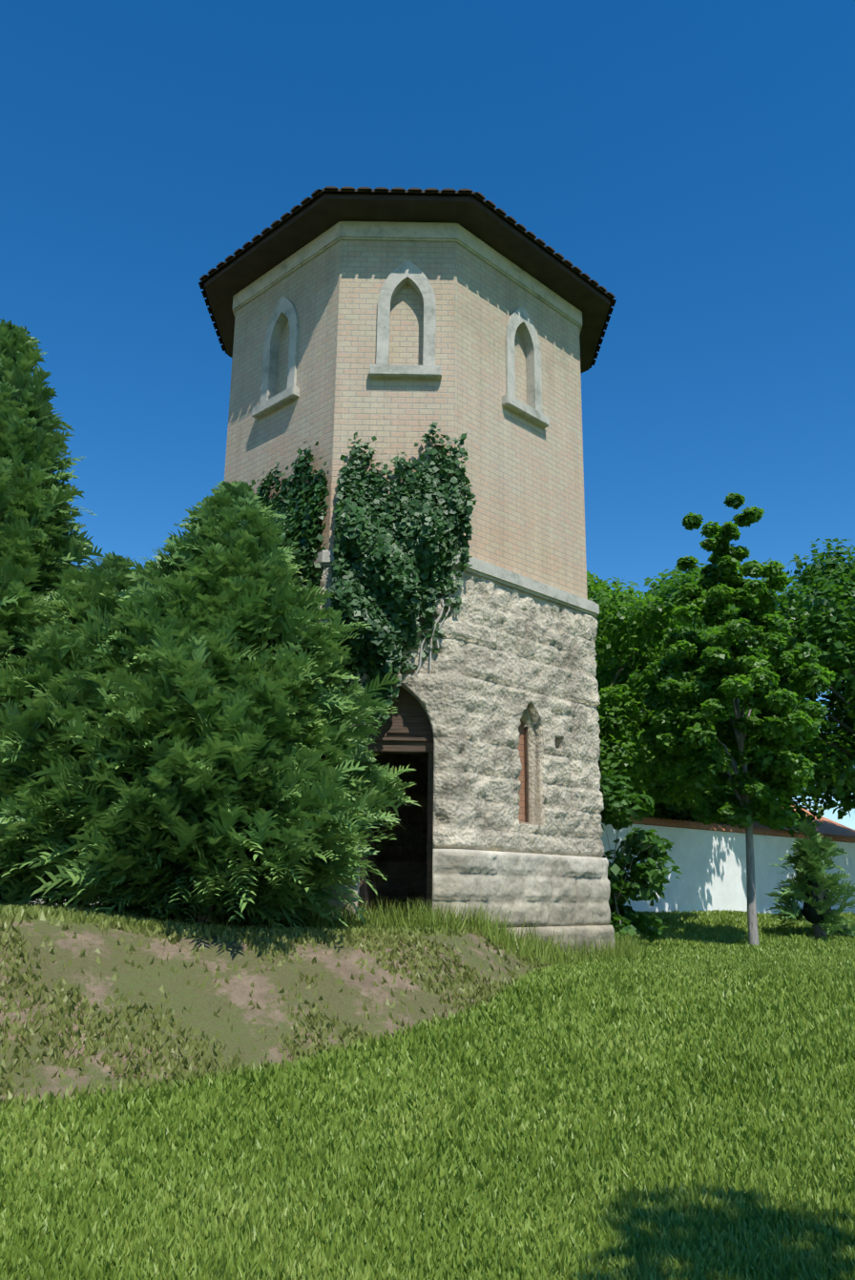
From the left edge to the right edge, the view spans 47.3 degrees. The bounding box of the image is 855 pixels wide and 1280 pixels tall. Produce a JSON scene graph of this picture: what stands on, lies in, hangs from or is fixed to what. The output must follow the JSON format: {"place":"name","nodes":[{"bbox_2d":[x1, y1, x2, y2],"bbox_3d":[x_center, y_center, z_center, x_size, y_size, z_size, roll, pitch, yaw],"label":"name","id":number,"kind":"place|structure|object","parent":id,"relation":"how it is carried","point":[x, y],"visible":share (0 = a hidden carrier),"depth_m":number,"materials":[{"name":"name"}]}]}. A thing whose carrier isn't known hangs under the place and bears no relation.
{"place":"outdoors","nodes":[
{"label":"outdoors","id":0,"kind":"place"},
{"bbox_2d":[0,915,853,1279],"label":"ground","id":1,"kind":"structure","parent":0,"point":[238,1013],"depth_m":7.43,"materials":[{"name":"brown soil"}]},
{"bbox_2d":[0,318,103,903],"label":"conifer","id":2,"kind":"object","parent":1,"relation":"on","point":[41,547],"depth_m":11.23,"materials":[{"name":"green plant"}]},
{"bbox_2d":[0,551,210,910],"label":"conifer","id":3,"kind":"object","parent":1,"relation":"on","point":[47,714],"depth_m":9.34,"materials":[{"name":"green plant"}]},
{"bbox_2d":[0,479,420,931],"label":"conifer","id":4,"kind":"object","parent":1,"relation":"on","point":[219,671],"depth_m":8.95,"materials":[{"name":"green plant"}]},
{"bbox_2d":[224,239,603,862],"bbox_3d":[-0.326,-0.930,13.835,5.252,7.830,5.228,1,-15,-2],"label":"tower shaft","id":5,"kind":"object","parent":1,"relation":"on","point":[525,477],"depth_m":12.14,"materials":[{"name":"beige brick"}]},
{"bbox_2d":[251,385,299,419],"bbox_3d":[-1.951,-3.065,12.639,0.150,0.140,0.880,15,-20,-44],"label":"window sill","id":6,"kind":"structure","parent":5,"relation":"attached to","point":[276,402],"depth_m":12.55,"materials":[{"name":"grey stone"}]},
{"bbox_2d":[259,296,298,403],"bbox_3d":[-1.899,-3.847,12.888,0.143,1.500,0.720,15,-20,-44],"label":"window surround","id":7,"kind":"object","parent":5,"relation":"attached to","point":[284,312],"visible":0.85,"depth_m":12.94,"materials":[{"name":"grey stone"}]},
{"bbox_2d":[250,422,474,726],"bbox_3d":[-1.092,-0.692,11.217,3.220,3.887,1.108,-5,-16,20],"label":"ivy","id":8,"kind":"object","parent":5,"relation":"attached to","point":[389,575],"depth_m":11.02,"materials":[{"name":"green plant"}]},
{"bbox_2d":[358,828,366,916],"bbox_3d":[-0.696,2.150,10.622,0.068,1.860,0.102,1,-15,-2],"label":"door frame","id":9,"kind":"object","parent":5,"relation":"on","point":[361,892],"depth_m":10.45,"materials":[{"name":"brown wood"}]},
{"bbox_2d":[364,760,378,920],"bbox_3d":[-0.645,2.242,10.992,0.040,1.830,0.660,-1,-15,7],"label":"door jamb","id":10,"kind":"object","parent":9,"relation":"attached to","point":[370,894],"visible":0.21,"depth_m":10.92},
{"bbox_2d":[260,445,476,512],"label":"ivy shoots","id":11,"kind":"object","parent":5,"relation":"attached to","point":[463,482],"visible":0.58,"depth_m":11.41,"materials":[{"name":"green plant"}]},
{"bbox_2d":[364,685,433,737],"bbox_3d":[-0.317,0.803,10.988,0.800,0.660,0.040,1,-15,0],"label":"door transom panel","id":12,"kind":"object","parent":5,"relation":"in","point":[409,710],"visible":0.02,"depth_m":10.95,"materials":[{"name":"brown wood"}]},
{"bbox_2d":[387,713,410,733],"bbox_3d":[-0.318,0.931,10.922,0.261,0.220,0.036,1,-15,-2],"label":"triangular door ornament","id":13,"kind":"object","parent":12,"relation":"attached to","point":[398,725],"visible":1,"depth_m":10.90,"materials":[{"name":"brown wood"}]},
{"bbox_2d":[363,741,433,754],"bbox_3d":[-0.322,1.197,10.875,0.804,0.120,0.167,1,-15,-2],"label":"door lintel","id":14,"kind":"structure","parent":5,"relation":"attached to","point":[400,747],"depth_m":10.81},
{"bbox_2d":[371,737,433,742],"bbox_3d":[-0.321,1.116,10.881,0.805,0.040,0.198,1,-15,-2],"label":"door transom molding","id":15,"kind":"structure","parent":14,"relation":"attached to","point":[424,739],"depth_m":10.80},
{"bbox_2d":[369,364,441,379],"bbox_3d":[-0.266,-3.247,11.862,0.884,0.140,0.180,1,-15,-2],"label":"window sill","id":16,"kind":"structure","parent":5,"relation":"attached to","point":[402,371],"depth_m":11.79,"materials":[{"name":"grey stone"}]},
{"bbox_2d":[375,260,435,365],"bbox_3d":[-0.259,-4.026,12.126,0.721,1.500,0.163,1,-15,-2],"label":"window surround","id":17,"kind":"object","parent":5,"relation":"attached to","point":[404,273],"visible":0.85,"depth_m":12.08,"materials":[{"name":"grey stone"}]},
{"bbox_2d":[204,193,610,373],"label":"roof","id":18,"kind":"structure","parent":5,"relation":"on","point":[326,212],"depth_m":12.86,"materials":[{"name":"brown wood"}]},
{"bbox_2d":[198,185,616,368],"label":"roof tiles","id":19,"kind":"object","parent":18,"relation":"on","point":[317,194],"visible":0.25,"depth_m":12.68,"materials":[{"name":"black tile"}]},
{"bbox_2d":[232,221,581,334],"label":"tower cornice","id":20,"kind":"structure","parent":5,"relation":"attached to","point":[457,233],"depth_m":12.70,"materials":[{"name":"beige stone"}]},
{"bbox_2d":[426,752,433,918],"bbox_3d":[0.029,2.160,10.628,0.068,1.860,0.102,1,-15,-2],"label":"door jamb","id":21,"kind":"object","parent":5,"relation":"on","point":[429,829],"visible":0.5,"depth_m":10.60,"materials":[{"name":"brown wood"}]},
{"bbox_2d":[301,549,598,619],"bbox_3d":[-0.324,-0.282,13.666,5.276,0.190,5.259,1,-15,-2],"label":"stone ledge","id":22,"kind":"object","parent":5,"relation":"attached to","point":[508,578],"visible":0.19,"depth_m":11.91,"materials":[{"name":"grey stone"}]},
{"bbox_2d":[516,718,525,822],"bbox_3d":[1.042,1.541,11.713,0.130,1.290,0.320,-13,-20,43],"label":"tower lancet","id":23,"kind":"object","parent":5,"relation":"attached to","point":[522,791],"visible":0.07,"depth_m":11.70,"materials":[{"name":"brick"}]},
{"bbox_2d":[504,306,541,412],"bbox_3d":[1.241,-3.771,13.034,0.720,1.500,0.143,15,-20,-44],"label":"window surround","id":24,"kind":"object","parent":5,"relation":"attached to","point":[520,320],"visible":0.9,"depth_m":13.09,"materials":[{"name":"grey stone"}]},
{"bbox_2d":[501,393,549,428],"bbox_3d":[1.275,-2.988,12.785,0.880,0.140,0.150,15,-20,-44],"label":"window sill","id":25,"kind":"structure","parent":5,"relation":"attached to","point":[524,410],"depth_m":12.71,"materials":[{"name":"grey stone"}]},
{"bbox_2d":[524,726,529,823],"bbox_3d":[1.191,1.613,11.705,0.030,1.150,0.025,-13,-20,43],"label":"lancet rod","id":26,"kind":"object","parent":5,"relation":"attached to","point":[526,774],"visible":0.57,"depth_m":11.70,"materials":[{"name":"brown wood"}]},
{"bbox_2d":[491,925,615,957],"bbox_3d":[-0.376,4.003,12.545,5.449,0.750,5.442,1,-15,-2],"label":"tower footing","id":27,"kind":"object","parent":1,"relation":"on","point":[586,933],"visible":0.08,"depth_m":11.44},
{"bbox_2d":[273,847,610,928],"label":"tower plinth","id":28,"kind":"structure","parent":27,"relation":"on","point":[550,890],"depth_m":11.13,"materials":[{"name":"grey stone"}]},
{"bbox_2d":[594,580,660,647],"bbox_3d":[2.362,2.742,27.102,8.483,9.376,8.487,1,-15,-2],"label":"tree","id":29,"kind":"object","parent":1,"relation":"on","point":[606,583],"depth_m":26.50,"materials":[{"name":"green plant"}]},
{"bbox_2d":[598,769,681,943],"bbox_3d":[3.004,3.295,14.582,1.948,2.680,1.404,10,-17,-32],"label":"bush","id":30,"kind":"object","parent":1,"relation":"on","point":[622,812],"depth_m":14.53,"materials":[{"name":"green plant"}]},
{"bbox_2d":[586,570,769,806],"bbox_3d":[2.942,1.976,19.627,7.511,7.288,6.510,1,-15,-2],"label":"tree","id":31,"kind":"object","parent":1,"relation":"on","point":[629,623],"depth_m":18.18,"materials":[{"name":"green plant"}]},
{"bbox_2d":[586,565,795,813],"bbox_3d":[4.939,2.445,24.622,8.439,8.785,8.935,1,-15,-2],"label":"tree","id":32,"kind":"object","parent":1,"relation":"on","point":[656,794],"depth_m":22.96,"materials":[{"name":"green plant"}]},
{"bbox_2d":[616,696,836,837],"bbox_3d":[7.581,4.061,27.361,7.601,7.079,7.522,1,-15,-2],"label":"tree","id":33,"kind":"object","parent":1,"relation":"on","point":[686,815],"depth_m":25.97,"materials":[{"name":"green plant"}]},
{"bbox_2d":[612,562,846,799],"bbox_3d":[8.250,3.090,31.184,9.684,10.952,9.009,1,-15,-2],"label":"tree","id":34,"kind":"object","parent":1,"relation":"on","point":[819,700],"depth_m":29.50,"materials":[{"name":"green plant"}]},
{"bbox_2d":[637,492,836,945],"bbox_3d":[5.058,1.224,16.055,3.080,7.504,3.310,1,-15,-2],"label":"tree","id":35,"kind":"object","parent":1,"relation":"on","point":[789,713],"depth_m":15.62,"materials":[{"name":"green plant"}]},
{"bbox_2d":[716,537,854,819],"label":"tree","id":36,"kind":"object","parent":1,"relation":"on","point":[827,617],"depth_m":24.55,"materials":[{"name":"green plant"}]},
{"bbox_2d":[763,820,854,938],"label":"young cedar","id":37,"kind":"object","parent":1,"relation":"on","point":[807,858],"depth_m":16.76,"materials":[{"name":"green plant"}]},
{"bbox_2d":[782,571,854,799],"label":"tree","id":38,"kind":"object","parent":1,"relation":"on","point":[828,692],"depth_m":31.09,"materials":[{"name":"green plant"}]},
{"bbox_2d":[0,896,854,1279],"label":"lawn","id":39,"kind":"structure","parent":0,"point":[767,1024],"depth_m":5.88,"materials":[{"name":"green plant"}]},
{"bbox_2d":[0,0,854,829],"label":"sky","id":40,"kind":"structure","parent":0,"point":[693,159],"materials":[{"name":"blue"}]},
{"bbox_2d":[735,805,854,836],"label":"house roof","id":41,"kind":"structure","parent":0,"point":[829,827],"depth_m":35.70,"materials":[{"name":"brown tile"}]},
{"bbox_3d":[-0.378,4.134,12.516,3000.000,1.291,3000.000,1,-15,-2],"label":"ground","id":42,"kind":"structure","parent":0,"visible":0},
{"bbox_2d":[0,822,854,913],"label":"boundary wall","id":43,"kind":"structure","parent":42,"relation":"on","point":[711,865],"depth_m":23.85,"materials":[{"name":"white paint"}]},
{"bbox_2d":[601,816,854,843],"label":"wall coping","id":44,"kind":"object","parent":43,"relation":"on","point":[670,822],"visible":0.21,"depth_m":24.44,"materials":[{"name":"ceramic"}]}
]}

